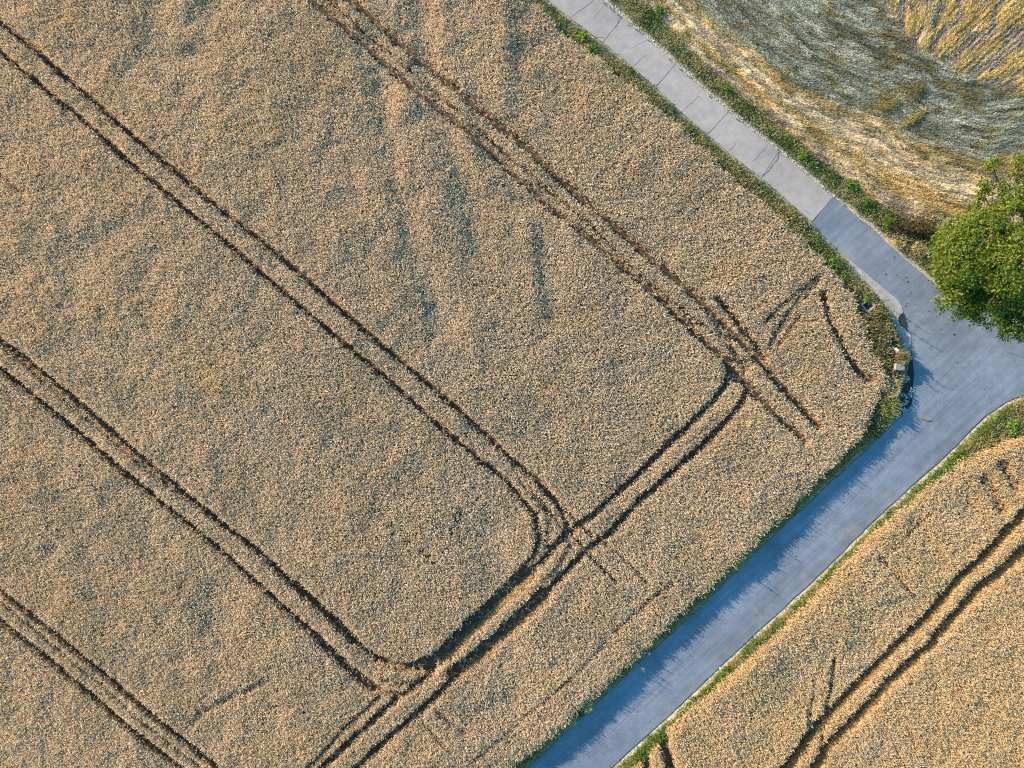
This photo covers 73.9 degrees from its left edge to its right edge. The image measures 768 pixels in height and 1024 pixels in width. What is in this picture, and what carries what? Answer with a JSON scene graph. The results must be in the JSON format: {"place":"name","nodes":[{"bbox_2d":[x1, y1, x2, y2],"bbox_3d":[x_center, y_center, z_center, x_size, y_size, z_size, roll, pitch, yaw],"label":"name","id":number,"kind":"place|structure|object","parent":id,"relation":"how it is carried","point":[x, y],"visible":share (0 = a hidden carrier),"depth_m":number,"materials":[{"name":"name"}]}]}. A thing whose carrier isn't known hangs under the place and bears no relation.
{"place":"outdoors","nodes":[
{"label":"outdoors","id":0,"kind":"place"},
{"bbox_2d":[0,0,1023,767],"bbox_3d":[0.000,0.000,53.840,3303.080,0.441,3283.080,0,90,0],"label":"ground","id":1,"kind":"structure","parent":0,"point":[430,664],"depth_m":53.85,"materials":[{"name":"beige plant"}]},
{"bbox_2d":[566,713,577,726],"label":"dry grass tuft","id":2,"kind":"object","parent":1,"relation":"on","point":[573,720],"visible":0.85,"depth_m":53.38,"materials":[{"name":"plant"}]},
{"bbox_2d":[576,30,587,41],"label":"weed","id":3,"kind":"object","parent":1,"relation":"on","point":[584,33],"visible":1,"depth_m":53.55,"materials":[{"name":"green plant"}]},
{"bbox_2d":[579,698,593,713],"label":"dry grass tuft","id":4,"kind":"object","parent":1,"relation":"on","point":[586,707],"visible":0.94,"depth_m":53.35,"materials":[{"name":"plant"}]},
{"bbox_2d":[587,41,600,54],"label":"weed","id":5,"kind":"object","parent":1,"relation":"on","point":[591,46],"visible":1,"depth_m":53.58,"materials":[{"name":"green plant"}]},
{"bbox_2d":[627,66,636,74],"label":"weed","id":6,"kind":"object","parent":1,"relation":"on","point":[630,69],"visible":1,"depth_m":53.60,"materials":[{"name":"green plant"}]},
{"bbox_2d":[653,2,664,16],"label":"weed","id":7,"kind":"object","parent":1,"relation":"on","point":[657,8],"visible":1,"depth_m":53.57,"materials":[{"name":"green plant"}]},
{"bbox_2d":[510,413,896,767],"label":"verge grass","id":8,"kind":"structure","parent":1,"relation":"on","point":[525,763],"depth_m":53.69,"materials":[{"name":"green plant"}]},
{"bbox_2d":[522,0,910,423],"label":"verge grass","id":9,"kind":"structure","parent":1,"relation":"on","point":[879,305],"depth_m":53.65,"materials":[{"name":"green plant"}]},
{"bbox_2d":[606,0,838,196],"bbox_3d":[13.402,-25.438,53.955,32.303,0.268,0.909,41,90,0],"label":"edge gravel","id":10,"kind":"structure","parent":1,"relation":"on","point":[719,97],"depth_m":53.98,"materials":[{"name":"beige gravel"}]},
{"bbox_2d":[722,82,731,95],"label":"weed","id":11,"kind":"object","parent":1,"relation":"on","point":[728,90],"visible":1,"depth_m":53.53,"materials":[{"name":"green plant"}]},
{"bbox_2d":[734,555,743,567],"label":"dry grass tuft","id":12,"kind":"object","parent":1,"relation":"on","point":[740,563],"visible":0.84,"depth_m":53.46,"materials":[{"name":"plant"}]},
{"bbox_2d":[797,151,809,162],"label":"weed","id":13,"kind":"object","parent":1,"relation":"on","point":[804,155],"visible":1,"depth_m":53.59,"materials":[{"name":"green plant"}]},
{"bbox_2d":[609,0,1016,311],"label":"verge grass","id":14,"kind":"structure","parent":1,"relation":"on","point":[756,121],"depth_m":53.70,"materials":[{"name":"green plant"}]},
{"bbox_2d":[638,0,1023,241],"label":"cut straw","id":15,"kind":"object","parent":1,"relation":"on","point":[730,76],"visible":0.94,"depth_m":53.73,"materials":[{"name":"beige plant"}]},
{"bbox_2d":[827,256,841,273],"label":"weed","id":16,"kind":"object","parent":1,"relation":"on","point":[830,263],"visible":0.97,"depth_m":53.51,"materials":[{"name":"green plant"}]},
{"bbox_2d":[839,271,848,280],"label":"weed","id":17,"kind":"object","parent":1,"relation":"on","point":[842,274],"visible":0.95,"depth_m":53.50,"materials":[{"name":"green plant"}]},
{"bbox_2d":[845,178,859,191],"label":"weed","id":18,"kind":"object","parent":1,"relation":"on","point":[850,183],"visible":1,"depth_m":53.52,"materials":[{"name":"green plant"}]},
{"bbox_2d":[860,301,874,312],"bbox_3d":[28.093,-6.184,53.850,0.840,0.440,0.840,-38,90,0],"label":"drain pit","id":19,"kind":"object","parent":1,"relation":"in","point":[869,307],"visible":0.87,"depth_m":53.75,"materials":[{"name":"concrete"}]},
{"bbox_2d":[862,293,873,304],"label":"weed","id":20,"kind":"object","parent":1,"relation":"on","point":[866,298],"visible":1,"depth_m":53.59,"materials":[{"name":"green plant"}]},
{"bbox_2d":[861,196,874,208],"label":"weed","id":21,"kind":"object","parent":1,"relation":"on","point":[866,201],"visible":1,"depth_m":53.53,"materials":[{"name":"green plant"}]},
{"bbox_2d":[866,323,891,346],"bbox_3d":[28.873,-3.794,53.531,2.209,0.681,1.974,0,90,0],"label":"dry grass tuft","id":22,"kind":"object","parent":1,"relation":"on","point":[878,334],"visible":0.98,"depth_m":53.42,"materials":[{"name":"plant"}]},
{"bbox_2d":[863,94,909,118],"bbox_3d":[29.679,-22.037,53.650,4.287,0.431,2.200,-22,90,0],"label":"straw heap","id":23,"kind":"object","parent":1,"relation":"on","point":[892,101],"visible":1,"depth_m":53.65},
{"bbox_2d":[880,214,894,227],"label":"weed","id":24,"kind":"object","parent":1,"relation":"on","point":[889,221],"visible":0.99,"depth_m":53.41,"materials":[{"name":"green plant"}]},
{"bbox_2d":[874,391,902,419],"bbox_3d":[29.683,1.797,53.492,2.049,0.740,2.165,-33,90,0],"label":"dry grass tuft","id":25,"kind":"object","parent":1,"relation":"on","point":[894,405],"visible":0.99,"depth_m":53.38,"materials":[{"name":"plant"}]},
{"bbox_2d":[880,375,902,401],"bbox_3d":[29.876,0.333,53.526,1.807,0.692,1.830,-30,90,0],"label":"dry grass tuft","id":26,"kind":"object","parent":1,"relation":"on","point":[893,384],"visible":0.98,"depth_m":53.39,"materials":[{"name":"plant"}]},
{"bbox_2d":[891,342,900,350],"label":"weed","id":27,"kind":"object","parent":1,"relation":"on","point":[894,344],"visible":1,"depth_m":53.59,"materials":[{"name":"green plant"}]},
{"bbox_2d":[892,363,904,370],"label":"stone block","id":28,"kind":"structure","parent":1,"relation":"on","point":[900,367],"depth_m":53.31,"materials":[{"name":"white stone"}]},
{"bbox_2d":[890,231,908,249],"bbox_3d":[30.606,-11.287,53.663,1.493,0.503,1.485,-28,90,0],"label":"dry grass tuft","id":29,"kind":"object","parent":1,"relation":"on","point":[904,241],"visible":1,"depth_m":53.59,"materials":[{"name":"plant"}]},
{"bbox_2d":[892,348,911,364],"bbox_3d":[30.633,-2.093,53.433,1.301,0.859,1.332,-25,90,0],"label":"dry grass tuft","id":30,"kind":"object","parent":1,"relation":"on","point":[896,355],"visible":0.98,"depth_m":53.27,"materials":[{"name":"plant"}]},
{"bbox_2d":[893,104,931,135],"bbox_3d":[31.731,-21.018,53.647,4.454,0.473,1.463,-35,90,0],"label":"straw heap","id":31,"kind":"object","parent":1,"relation":"on","point":[909,122],"visible":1,"depth_m":53.66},
{"bbox_2d":[873,212,953,242],"bbox_3d":[31.804,-12.245,53.258,6.635,1.675,2.439,0,90,0],"label":"dry bush","id":32,"kind":"object","parent":1,"relation":"on","point":[915,226],"visible":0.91,"depth_m":53.29,"materials":[{"name":"brown plant"}]},
{"bbox_2d":[901,69,932,108],"bbox_3d":[31.895,-23.319,53.636,2.864,0.450,3.720,11,90,0],"label":"straw heap","id":33,"kind":"object","parent":1,"relation":"on","point":[917,85],"visible":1,"depth_m":53.65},
{"bbox_2d":[910,238,927,257],"bbox_3d":[32.122,-10.596,53.606,1.508,0.507,1.751,0,90,0],"label":"dry grass tuft","id":34,"kind":"object","parent":1,"relation":"on","point":[919,248],"visible":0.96,"depth_m":53.55,"materials":[{"name":"plant"}]},
{"bbox_2d":[918,0,940,42],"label":"straw heap","id":35,"kind":"object","parent":1,"relation":"on","point":[932,16],"visible":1,"depth_m":53.62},
{"bbox_2d":[917,199,945,223],"bbox_3d":[32.907,-13.531,53.569,2.192,0.563,2.082,-38,90,0],"label":"dry grass tuft","id":36,"kind":"object","parent":1,"relation":"on","point":[925,204],"visible":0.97,"depth_m":53.52,"materials":[{"name":"plant"}]},
{"bbox_2d":[925,150,1023,344],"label":"broadleaf tree","id":37,"kind":"object","parent":1,"relation":"on","point":[1000,263],"visible":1,"depth_m":47.57,"materials":[{"name":"green plant"}]},
{"bbox_2d":[1004,418,1022,434],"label":"weed","id":38,"kind":"object","parent":1,"relation":"on","point":[1013,423],"visible":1,"depth_m":53.44,"materials":[{"name":"green plant"}]},
{"bbox_2d":[547,0,832,221],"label":"concrete road","id":39,"kind":"structure","parent":0,"point":[703,110],"depth_m":53.99,"materials":[{"name":"grey concrete"}]},
{"bbox_2d":[528,197,1023,767],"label":"asphalt road","id":40,"kind":"structure","parent":0,"point":[798,553],"depth_m":54.00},
{"bbox_2d":[838,250,910,346],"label":"worn kerb","id":41,"kind":"structure","parent":40,"relation":"on","point":[883,293],"depth_m":53.97,"materials":[{"name":"grey concrete"}]},
{"bbox_2d":[898,313,907,330],"bbox_3d":[30.964,-4.850,53.937,0.534,0.049,1.574,-16,90,0],"label":"mud patch","id":42,"kind":"object","parent":41,"relation":"on","point":[902,321],"visible":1,"depth_m":53.94,"materials":[{"name":"brown soil"}]},
{"bbox_2d":[895,351,913,416],"bbox_3d":[31.515,0.121,53.988,1.052,0.001,5.454,13,90,0],"label":"wet ditch","id":43,"kind":"object","parent":40,"relation":"on","point":[908,386],"visible":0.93,"depth_m":53.99,"materials":[{"name":"black liquid"}]},
{"bbox_2d":[610,395,1023,767],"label":"wheat field","id":44,"kind":"structure","parent":0,"point":[960,681],"depth_m":53.21,"materials":[{"name":"plant"}]},
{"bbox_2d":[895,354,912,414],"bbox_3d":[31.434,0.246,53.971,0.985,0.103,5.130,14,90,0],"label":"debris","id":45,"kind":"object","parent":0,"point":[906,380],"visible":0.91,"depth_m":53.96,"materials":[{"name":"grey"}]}
]}

